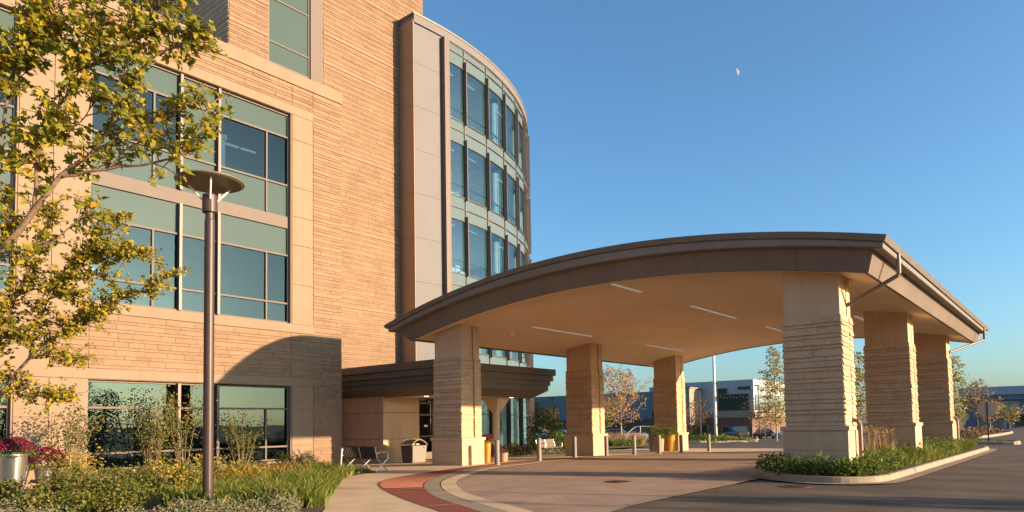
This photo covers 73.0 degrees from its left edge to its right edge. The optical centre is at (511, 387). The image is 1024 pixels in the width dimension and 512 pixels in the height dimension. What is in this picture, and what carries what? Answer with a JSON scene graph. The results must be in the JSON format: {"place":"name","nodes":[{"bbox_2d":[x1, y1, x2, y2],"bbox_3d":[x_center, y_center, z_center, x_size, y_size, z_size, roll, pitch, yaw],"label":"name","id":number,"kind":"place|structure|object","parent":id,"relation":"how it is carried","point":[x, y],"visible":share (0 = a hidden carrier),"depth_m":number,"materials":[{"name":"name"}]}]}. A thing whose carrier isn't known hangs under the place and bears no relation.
{"place":"outdoors","nodes":[
{"label":"outdoors","id":0,"kind":"place"},
{"bbox_2d":[5,471,374,511],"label":"planting bed","id":1,"kind":"object","parent":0,"point":[155,504],"visible":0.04,"depth_m":13.94,"materials":[{"name":"brown soil"}]},
{"bbox_2d":[1,482,23,501],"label":"seat wall","id":2,"kind":"structure","parent":1,"relation":"on","point":[16,490],"depth_m":15.52,"materials":[{"name":"stone"}]},
{"bbox_2d":[0,436,37,482],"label":"planter","id":3,"kind":"object","parent":2,"relation":"on","point":[13,466],"visible":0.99,"depth_m":15.70,"materials":[{"name":"metal"}]},
{"bbox_2d":[0,477,26,502],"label":"shrub","id":4,"kind":"object","parent":1,"relation":"on","point":[10,488],"visible":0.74,"depth_m":15.07,"materials":[{"name":"green plant"}]},
{"bbox_2d":[21,464,84,501],"bbox_3d":[-9.469,2.091,14.459,0.983,0.926,1.317,-3,-4,39],"label":"shrub","id":5,"kind":"object","parent":1,"relation":"on","point":[70,482],"visible":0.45,"depth_m":14.46,"materials":[{"name":"green plant"}]},
{"bbox_2d":[21,395,110,471],"bbox_3d":[-12.979,1.631,20.381,1.845,2.804,2.122,-1,-3,7],"label":"shrub","id":6,"kind":"object","parent":1,"relation":"on","point":[66,445],"visible":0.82,"depth_m":20.24,"materials":[{"name":"green plant"}]},
{"bbox_2d":[40,446,108,484],"bbox_3d":[-10.650,2.050,16.789,1.516,1.252,1.435,1,-4,-34],"label":"shrub","id":7,"kind":"object","parent":1,"relation":"on","point":[80,466],"visible":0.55,"depth_m":16.66,"materials":[{"name":"green plant"}]},
{"bbox_2d":[30,474,119,496],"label":"seat wall","id":8,"kind":"structure","parent":1,"relation":"on","point":[35,482],"depth_m":16.67,"materials":[{"name":"stone"}]},
{"bbox_2d":[27,445,67,480],"bbox_3d":[-11.170,1.808,16.605,0.945,0.836,0.911,-3,-4,39],"label":"planter","id":9,"kind":"object","parent":8,"relation":"on","point":[32,461],"visible":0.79,"depth_m":16.41,"materials":[{"name":"metal"}]},
{"bbox_2d":[52,463,108,484],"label":"shrub","id":10,"kind":"object","parent":1,"relation":"on","point":[76,476],"visible":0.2,"depth_m":15.76,"materials":[{"name":"green plant"}]},
{"bbox_2d":[0,193,191,416],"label":"maple tree","id":11,"kind":"object","parent":1,"relation":"on","point":[91,253],"visible":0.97,"depth_m":12.44,"materials":[{"name":"green plant"}]},
{"bbox_2d":[0,463,218,511],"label":"ground cover","id":12,"kind":"object","parent":1,"relation":"on","point":[94,495],"visible":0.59,"depth_m":13.63,"materials":[{"name":"green plant"}]},
{"bbox_2d":[0,0,233,269],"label":"maple tree","id":13,"kind":"object","parent":1,"relation":"on","point":[40,29],"visible":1,"depth_m":8.26,"materials":[{"name":"green plant"}]},
{"bbox_2d":[112,457,165,487],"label":"shrub","id":14,"kind":"object","parent":1,"relation":"on","point":[144,475],"visible":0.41,"depth_m":16.57,"materials":[{"name":"green plant"}]},
{"bbox_2d":[109,391,183,467],"bbox_3d":[-11.565,1.633,22.066,2.067,2.936,2.832,0,-3,-18],"label":"shrub","id":15,"kind":"object","parent":1,"relation":"on","point":[157,439],"visible":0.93,"depth_m":21.96,"materials":[{"name":"green plant"}]},
{"bbox_2d":[0,486,302,511],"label":"silver ground cover","id":16,"kind":"object","parent":1,"relation":"on","point":[287,505],"visible":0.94,"depth_m":12.09,"materials":[{"name":"green plant"}]},
{"bbox_2d":[103,464,213,500],"bbox_3d":[-8.521,2.309,16.958,2.115,0.663,5.090,0,-3,-9],"label":"mixed ground cover","id":17,"kind":"object","parent":1,"relation":"on","point":[154,488],"visible":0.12,"depth_m":15.30,"materials":[{"name":"green plant"}]},
{"bbox_2d":[141,455,183,491],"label":"shrub","id":18,"kind":"object","parent":1,"relation":"on","point":[158,463],"visible":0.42,"depth_m":17.49,"materials":[{"name":"yellow plant"}]},
{"bbox_2d":[151,463,201,489],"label":"shrub","id":19,"kind":"object","parent":1,"relation":"on","point":[177,476],"visible":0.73,"depth_m":16.16,"materials":[{"name":"yellow plant"}]},
{"bbox_2d":[155,377,217,465],"bbox_3d":[-11.237,1.397,23.093,1.928,3.500,1.787,-2,-3,12],"label":"shrub","id":20,"kind":"object","parent":1,"relation":"on","point":[175,442],"visible":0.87,"depth_m":23.24,"materials":[{"name":"green plant"}]},
{"bbox_2d":[163,452,214,478],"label":"shrub","id":21,"kind":"object","parent":1,"relation":"on","point":[186,463],"visible":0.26,"depth_m":18.55,"materials":[{"name":"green plant"}]},
{"bbox_2d":[188,448,229,472],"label":"shrub","id":22,"kind":"object","parent":1,"relation":"on","point":[214,464],"visible":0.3,"depth_m":19.98,"materials":[{"name":"yellow plant"}]},
{"bbox_2d":[174,170,244,504],"bbox_3d":[-6.006,-0.845,13.708,1.310,6.740,1.310,-3,-4,39],"label":"street lamp","id":23,"kind":"object","parent":1,"relation":"on","point":[208,182],"visible":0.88,"depth_m":13.65,"materials":[{"name":"brown metal"}]},
{"bbox_2d":[215,408,271,468],"bbox_3d":[-9.684,1.992,24.842,1.889,2.453,2.123,0,-3,-14],"label":"shrub","id":24,"kind":"object","parent":1,"relation":"on","point":[240,450],"visible":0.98,"depth_m":24.82,"materials":[{"name":"green plant"}]},
{"bbox_2d":[214,457,274,477],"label":"shrub","id":25,"kind":"object","parent":1,"relation":"on","point":[240,464],"visible":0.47,"depth_m":19.69,"materials":[{"name":"yellow plant"}]},
{"bbox_2d":[152,460,357,510],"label":"daylily grass","id":26,"kind":"structure","parent":1,"relation":"on","point":[316,485],"depth_m":14.59,"materials":[{"name":"green plant"}]},
{"bbox_2d":[271,449,306,467],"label":"shrub","id":27,"kind":"object","parent":1,"relation":"on","point":[289,457],"visible":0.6,"depth_m":25.58,"materials":[{"name":"green plant"}]},
{"bbox_2d":[294,450,321,463],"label":"boxwood","id":28,"kind":"object","parent":1,"relation":"on","point":[309,457],"visible":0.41,"depth_m":27.60,"materials":[{"name":"green plant"}]},
{"bbox_2d":[194,459,314,482],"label":"golden grass","id":29,"kind":"structure","parent":0,"point":[281,467],"depth_m":20.51,"materials":[{"name":"yellow plant"}]},
{"bbox_2d":[322,448,782,511],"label":"pavement","id":30,"kind":"structure","parent":0,"point":[353,490],"depth_m":20.15,"materials":[{"name":"concrete"}]},
{"bbox_2d":[342,446,387,470],"bbox_3d":[-5.468,2.649,25.721,2.092,0.909,0.632,-4,-4,43],"label":"bench","id":31,"kind":"object","parent":30,"relation":"on","point":[354,451],"visible":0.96,"depth_m":25.51,"materials":[{"name":"black metal"}]},
{"bbox_2d":[400,439,426,462],"bbox_3d":[-4.662,3.021,32.874,0.860,1.116,0.992,-3,-4,39],"label":"litter bin","id":32,"kind":"object","parent":30,"relation":"on","point":[412,453],"visible":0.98,"depth_m":32.60,"materials":[{"name":"brown metal"}]},
{"bbox_2d":[341,359,555,457],"bbox_3d":[-3.421,1.446,36.194,7.600,4.770,9.100,-3,-4,39],"label":"entrance canopy","id":33,"kind":"object","parent":30,"relation":"on","point":[501,385],"visible":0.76,"depth_m":33.89,"materials":[{"name":"brown metal"}]},
{"bbox_2d":[482,434,493,462],"bbox_3d":[-1.072,2.570,29.133,0.696,1.233,0.722,-1,-3,3],"label":"planter","id":34,"kind":"object","parent":30,"relation":"on","point":[487,450],"visible":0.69,"depth_m":28.98,"materials":[{"name":"yellow ceramic"}]},
{"bbox_2d":[500,449,508,461],"bbox_3d":[-0.374,2.912,29.737,0.463,0.557,0.477,1,-4,-31],"label":"planter","id":35,"kind":"object","parent":30,"relation":"on","point":[504,455],"visible":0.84,"depth_m":29.57,"materials":[{"name":"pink ceramic"}]},
{"bbox_2d":[506,443,522,455],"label":"bedding plant","id":36,"kind":"object","parent":30,"relation":"on","point":[518,447],"visible":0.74,"depth_m":37.22,"materials":[{"name":"green plant"}]},
{"bbox_2d":[512,442,532,455],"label":"bedding plant","id":37,"kind":"object","parent":30,"relation":"on","point":[527,449],"visible":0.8,"depth_m":37.57,"materials":[{"name":"red plant"}]},
{"bbox_2d":[523,400,564,451],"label":"evergreen bush","id":38,"kind":"object","parent":30,"relation":"on","point":[553,433],"visible":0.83,"depth_m":42.43,"materials":[{"name":"green plant"}]},
{"bbox_2d":[535,439,561,455],"bbox_3d":[2.095,3.396,39.024,0.632,0.909,2.092,-3,-4,31],"label":"bench","id":39,"kind":"object","parent":30,"relation":"on","point":[547,443],"visible":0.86,"depth_m":39.26,"materials":[{"name":"beige metal"}]},
{"bbox_2d":[644,425,662,451],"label":"planter","id":40,"kind":"object","parent":30,"relation":"on","point":[651,444],"visible":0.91,"depth_m":41.32,"materials":[{"name":"grey stone"}]},
{"bbox_2d":[651,432,665,451],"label":"planter","id":41,"kind":"object","parent":30,"relation":"on","point":[662,440],"visible":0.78,"depth_m":40.14,"materials":[{"name":"pink ceramic"}]},
{"bbox_2d":[662,427,676,450],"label":"planter","id":42,"kind":"object","parent":30,"relation":"on","point":[669,441],"visible":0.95,"depth_m":40.90,"materials":[{"name":"gold metal"}]},
{"bbox_2d":[384,231,989,472],"bbox_3d":[9.673,-0.221,32.284,19.010,7.749,24.270,-3,-4,39],"label":"drive through canopy","id":43,"kind":"object","parent":30,"relation":"on","point":[815,304],"visible":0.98,"depth_m":26.32,"materials":[{"name":"beige stone"}]},
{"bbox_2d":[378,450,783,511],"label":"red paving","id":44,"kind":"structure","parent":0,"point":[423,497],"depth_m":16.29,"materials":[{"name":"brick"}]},
{"bbox_2d":[380,477,433,487],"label":"tactile paving","id":45,"kind":"structure","parent":44,"relation":"on","point":[402,482],"depth_m":19.34,"materials":[{"name":"concrete"}]},
{"bbox_2d":[494,440,500,466],"bbox_3d":[-0.591,2.627,27.344,0.270,1.085,0.270,-3,-4,39],"label":"bollard","id":46,"kind":"object","parent":44,"relation":"on","point":[497,452],"visible":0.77,"depth_m":27.27,"materials":[{"name":"beige metal"}]},
{"bbox_2d":[537,438,541,461],"bbox_3d":[1.167,2.729,29.768,0.270,1.085,0.270,-3,-4,39],"label":"bollard","id":47,"kind":"object","parent":44,"relation":"on","point":[539,456],"visible":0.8,"depth_m":29.69,"materials":[{"name":"beige metal"}]},
{"bbox_2d":[572,437,576,457],"bbox_3d":[2.950,2.872,32.598,0.270,1.085,0.270,-3,-4,39],"label":"bollard","id":48,"kind":"object","parent":44,"relation":"on","point":[574,444],"visible":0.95,"depth_m":32.52,"materials":[{"name":"beige metal"}]},
{"bbox_2d":[554,441,648,447],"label":"lawn","id":49,"kind":"structure","parent":0,"point":[621,446],"depth_m":51.94,"materials":[{"name":"green plant"}]},
{"bbox_2d":[604,394,622,427],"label":"young tree","id":50,"kind":"object","parent":49,"relation":"on","point":[608,413],"visible":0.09,"depth_m":73.50,"materials":[{"name":"green plant"}]},
{"bbox_2d":[608,438,642,445],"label":"green verge","id":51,"kind":"structure","parent":49,"relation":"on","point":[614,442],"depth_m":53.18,"materials":[{"name":"green plant"}]},
{"bbox_2d":[606,430,647,444],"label":"dry grasses","id":52,"kind":"object","parent":49,"relation":"on","point":[627,436],"visible":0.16,"depth_m":57.41,"materials":[{"name":"brown plant"}]},
{"bbox_2d":[602,365,652,437],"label":"young tree","id":53,"kind":"object","parent":49,"relation":"on","point":[624,386],"visible":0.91,"depth_m":59.72,"materials":[{"name":"brown plant"}]},
{"bbox_2d":[456,451,782,511],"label":"driveway","id":54,"kind":"structure","parent":0,"point":[580,485],"depth_m":19.52,"materials":[{"name":"beige concrete"}]},
{"bbox_2d":[441,451,769,511],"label":"gutter strip","id":55,"kind":"object","parent":54,"relation":"on","point":[449,485],"visible":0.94,"depth_m":16.92,"materials":[{"name":"concrete"}]},
{"bbox_2d":[627,481,744,504],"bbox_3d":[4.233,2.388,15.941,0.171,0.001,6.303,-3,-4,39],"label":"driveway edge","id":56,"kind":"object","parent":54,"relation":"on","point":[683,493],"visible":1,"depth_m":15.38,"materials":[{"name":"concrete"}]},
{"bbox_2d":[750,448,997,483],"bbox_3d":[15.109,2.781,26.822,4.646,0.004,24.563,-3,-4,39],"label":"gutter apron","id":57,"kind":"object","parent":54,"relation":"on","point":[901,479],"visible":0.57,"depth_m":19.66,"materials":[{"name":"concrete"}]},
{"bbox_2d":[762,445,988,483],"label":"kerb","id":58,"kind":"structure","parent":54,"relation":"on","point":[875,478],"depth_m":18.29,"materials":[{"name":"concrete"}]},
{"bbox_2d":[321,423,1000,511],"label":"ground","id":59,"kind":"structure","parent":0,"point":[553,451],"depth_m":30.01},
{"bbox_2d":[0,0,534,488],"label":"hospital building","id":60,"kind":"structure","parent":59,"relation":"on","point":[372,156],"depth_m":29.27,"materials":[{"name":"stone"}]},
{"bbox_2d":[0,377,9,453],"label":"window","id":61,"kind":"structure","parent":60,"relation":"in","point":[4,406],"depth_m":20.95,"materials":[{"name":"black glass"}]},
{"bbox_2d":[0,7,17,290],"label":"window","id":62,"kind":"structure","parent":60,"relation":"in","point":[5,18],"depth_m":21.35,"materials":[{"name":"teal glass"}]},
{"bbox_2d":[87,380,287,470],"bbox_3d":[-11.546,1.367,25.477,0.256,2.976,7.475,-3,-4,39],"label":"window","id":63,"kind":"structure","parent":60,"relation":"in","point":[269,402],"depth_m":25.12,"materials":[{"name":"teal glass"}]},
{"bbox_2d":[90,45,288,322],"bbox_3d":[-11.685,-7.137,25.929,0.256,8.787,7.475,-3,-4,39],"label":"window","id":64,"kind":"structure","parent":60,"relation":"in","point":[252,147],"depth_m":26.30,"materials":[{"name":"teal glass"}]},
{"bbox_2d":[268,0,322,84],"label":"window","id":65,"kind":"structure","parent":60,"relation":"in","point":[295,26],"depth_m":34.82,"materials":[{"name":"teal glass"}]},
{"bbox_2d":[419,398,434,458],"bbox_3d":[-3.578,2.187,36.989,0.160,3.180,3.930,-3,-4,39],"label":"door","id":66,"kind":"structure","parent":60,"relation":"in","point":[426,405],"depth_m":36.00,"materials":[{"name":"black glass"}]},
{"bbox_2d":[534,379,785,437],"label":"building","id":67,"kind":"structure","parent":59,"relation":"on","point":[732,396],"depth_m":115.34,"materials":[{"name":"blue grey metal panel"},{"name":"dark glass"}]},
{"bbox_2d":[718,393,749,410],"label":"window","id":68,"kind":"structure","parent":67,"relation":"in","point":[732,403],"depth_m":112.76,"materials":[{"name":"black glass"}]},
{"bbox_2d":[755,394,784,409],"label":"window","id":69,"kind":"structure","parent":67,"relation":"in","point":[756,398],"depth_m":114.27,"materials":[{"name":"white glass"}]},
{"bbox_2d":[740,398,783,439],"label":"young tree","id":70,"kind":"object","parent":59,"relation":"on","point":[758,417],"visible":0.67,"depth_m":83.04,"materials":[{"name":"brown plant"}]},
{"bbox_2d":[757,345,785,440],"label":"young tree","id":71,"kind":"object","parent":59,"relation":"on","point":[776,388],"visible":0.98,"depth_m":75.43,"materials":[{"name":"green plant"}]},
{"bbox_2d":[853,351,866,422],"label":"young tree","id":72,"kind":"object","parent":59,"relation":"on","point":[861,378],"visible":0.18,"depth_m":66.48,"materials":[{"name":"green plant"}]},
{"bbox_2d":[958,386,1023,428],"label":"building","id":73,"kind":"structure","parent":59,"relation":"on","point":[1011,395],"depth_m":122.40,"materials":[{"name":"blue stone"}]},
{"bbox_2d":[977,400,1020,411],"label":"window","id":74,"kind":"structure","parent":73,"relation":"in","point":[1012,402],"depth_m":121.76,"materials":[{"name":"blue glass"}]},
{"bbox_2d":[976,419,1023,427],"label":"window","id":75,"kind":"structure","parent":73,"relation":"in","point":[998,423],"depth_m":122.85,"materials":[{"name":"blue glass"}]},
{"bbox_2d":[994,403,1023,428],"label":"young tree","id":76,"kind":"object","parent":59,"relation":"on","point":[1009,411],"visible":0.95,"depth_m":90.89,"materials":[{"name":"green plant"}]},
{"bbox_2d":[422,0,1023,423],"label":"sky","id":77,"kind":"structure","parent":0,"point":[903,120],"materials":[{"name":"blue"}]},
{"bbox_2d":[563,426,1023,511],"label":"road","id":78,"kind":"structure","parent":0,"point":[993,481],"depth_m":14.99,"materials":[{"name":"grey asphalt"}]},
{"bbox_2d":[424,451,758,511],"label":"gutter strip","id":79,"kind":"object","parent":78,"relation":"on","point":[432,487],"visible":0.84,"depth_m":16.95,"materials":[{"name":"concrete"}]},
{"bbox_2d":[626,426,654,439],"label":"parked car","id":80,"kind":"object","parent":78,"relation":"on","point":[636,429],"visible":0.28,"depth_m":72.08,"materials":[{"name":"metal"}]},
{"bbox_2d":[646,438,758,442],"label":"kerb","id":81,"kind":"structure","parent":78,"relation":"on","point":[755,440],"depth_m":69.95,"materials":[{"name":"concrete"}]},
{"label":"island soil","id":82,"kind":"structure","parent":81,"relation":"in","visible":0},
{"bbox_2d":[685,399,712,434],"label":"young tree","id":83,"kind":"object","parent":82,"relation":"on","point":[694,418],"visible":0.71,"depth_m":84.83,"materials":[{"name":"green plant"}]},
{"bbox_2d":[688,432,728,440],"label":"island shrubs","id":84,"kind":"object","parent":82,"relation":"on","point":[704,436],"visible":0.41,"depth_m":73.17,"materials":[{"name":"green plant"}]},
{"bbox_2d":[712,356,717,436],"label":"flagpole","id":85,"kind":"object","parent":82,"relation":"on","point":[714,398],"visible":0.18,"depth_m":76.21,"materials":[{"name":"white metal"}]},
{"bbox_2d":[688,435,753,440],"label":"island verge","id":86,"kind":"structure","parent":82,"relation":"on","point":[733,438],"depth_m":71.94,"materials":[{"name":"green plant"}]},
{"bbox_2d":[724,426,749,437],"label":"parked car","id":87,"kind":"object","parent":78,"relation":"on","point":[741,431],"visible":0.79,"depth_m":94.20,"materials":[{"name":"metal"}]},
{"bbox_2d":[753,428,774,438],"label":"parked car","id":88,"kind":"object","parent":78,"relation":"on","point":[756,434],"visible":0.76,"depth_m":95.34,"materials":[{"name":"metal"}]},
{"bbox_2d":[959,425,1005,438],"bbox_3d":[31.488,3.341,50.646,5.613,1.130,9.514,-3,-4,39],"label":"verge brush","id":89,"kind":"object","parent":78,"relation":"on","point":[971,432],"visible":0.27,"depth_m":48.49,"materials":[{"name":"brown plant"}]},
{"bbox_2d":[966,439,1020,444],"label":"kerb","id":90,"kind":"structure","parent":78,"relation":"on","point":[1015,442],"depth_m":39.38,"materials":[{"name":"concrete"}]},
{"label":"island soil","id":91,"kind":"structure","parent":90,"relation":"in","visible":0},
{"bbox_2d":[977,401,996,440],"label":"traffic sign","id":92,"kind":"object","parent":91,"relation":"on","point":[987,409],"visible":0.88,"depth_m":40.52,"materials":[{"name":"black metal"}]},
{"bbox_2d":[776,446,984,476],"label":"island soil","id":93,"kind":"structure","parent":0,"point":[921,462],"depth_m":20.37,"materials":[{"name":"brown soil"}]},
{"bbox_2d":[754,454,783,470],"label":"shrub","id":94,"kind":"object","parent":93,"relation":"on","point":[758,463],"visible":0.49,"depth_m":19.82,"materials":[{"name":"green plant"}]},
{"bbox_2d":[759,451,798,471],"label":"shrub","id":95,"kind":"object","parent":93,"relation":"on","point":[778,457],"visible":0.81,"depth_m":19.08,"materials":[{"name":"green plant"}]},
{"bbox_2d":[774,453,820,475],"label":"shrub","id":96,"kind":"object","parent":93,"relation":"on","point":[784,470],"visible":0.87,"depth_m":18.46,"materials":[{"name":"green plant"}]},
{"bbox_2d":[801,450,840,475],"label":"shrub","id":97,"kind":"object","parent":93,"relation":"on","point":[822,460],"visible":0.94,"depth_m":17.97,"materials":[{"name":"green plant"}]},
{"bbox_2d":[779,457,901,475],"bbox_3d":[9.261,2.186,19.777,2.953,0.687,4.806,-3,-4,39],"label":"island ground cover","id":98,"kind":"object","parent":93,"relation":"on","point":[847,472],"visible":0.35,"depth_m":17.91,"materials":[{"name":"green plant"}]},
{"bbox_2d":[825,456,869,476],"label":"shrub","id":99,"kind":"object","parent":93,"relation":"on","point":[845,458],"visible":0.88,"depth_m":17.60,"materials":[{"name":"green plant"}]},
{"bbox_2d":[849,451,889,475],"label":"shrub","id":100,"kind":"object","parent":93,"relation":"on","point":[874,459],"visible":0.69,"depth_m":17.81,"materials":[{"name":"green plant"}]},
{"bbox_2d":[863,426,881,452],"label":"ornamental grass","id":101,"kind":"object","parent":93,"relation":"on","point":[875,432],"depth_m":22.88,"materials":[{"name":"beige plant"}]},
{"bbox_2d":[870,425,894,448],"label":"ornamental grass","id":102,"kind":"object","parent":93,"relation":"on","point":[881,443],"depth_m":25.45,"materials":[{"name":"beige plant"}]},
{"bbox_2d":[868,452,898,472],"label":"shrub","id":103,"kind":"object","parent":93,"relation":"on","point":[893,467],"visible":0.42,"depth_m":18.68,"materials":[{"name":"green plant"}]},
{"bbox_2d":[880,424,896,451],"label":"ornamental grass","id":104,"kind":"object","parent":93,"relation":"on","point":[892,445],"depth_m":24.24,"materials":[{"name":"beige plant"}]},
{"bbox_2d":[863,434,980,471],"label":"island grass","id":105,"kind":"structure","parent":93,"relation":"on","point":[940,453],"depth_m":24.18,"materials":[{"name":"green plant"}]},
{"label":"island soil","id":106,"kind":"structure","parent":0,"visible":0},
{"bbox_2d":[950,354,969,424],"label":"young tree","id":107,"kind":"object","parent":106,"relation":"on","point":[955,397],"visible":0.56,"depth_m":57.47,"materials":[{"name":"green plant"}]},
{"bbox_2d":[959,378,994,427],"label":"young tree","id":108,"kind":"object","parent":106,"relation":"on","point":[974,398],"visible":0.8,"depth_m":71.63,"materials":[{"name":"green plant"}]},
{"bbox_2d":[967,396,1003,427],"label":"young tree","id":109,"kind":"object","parent":106,"relation":"on","point":[991,417],"visible":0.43,"depth_m":70.05,"materials":[{"name":"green plant"}]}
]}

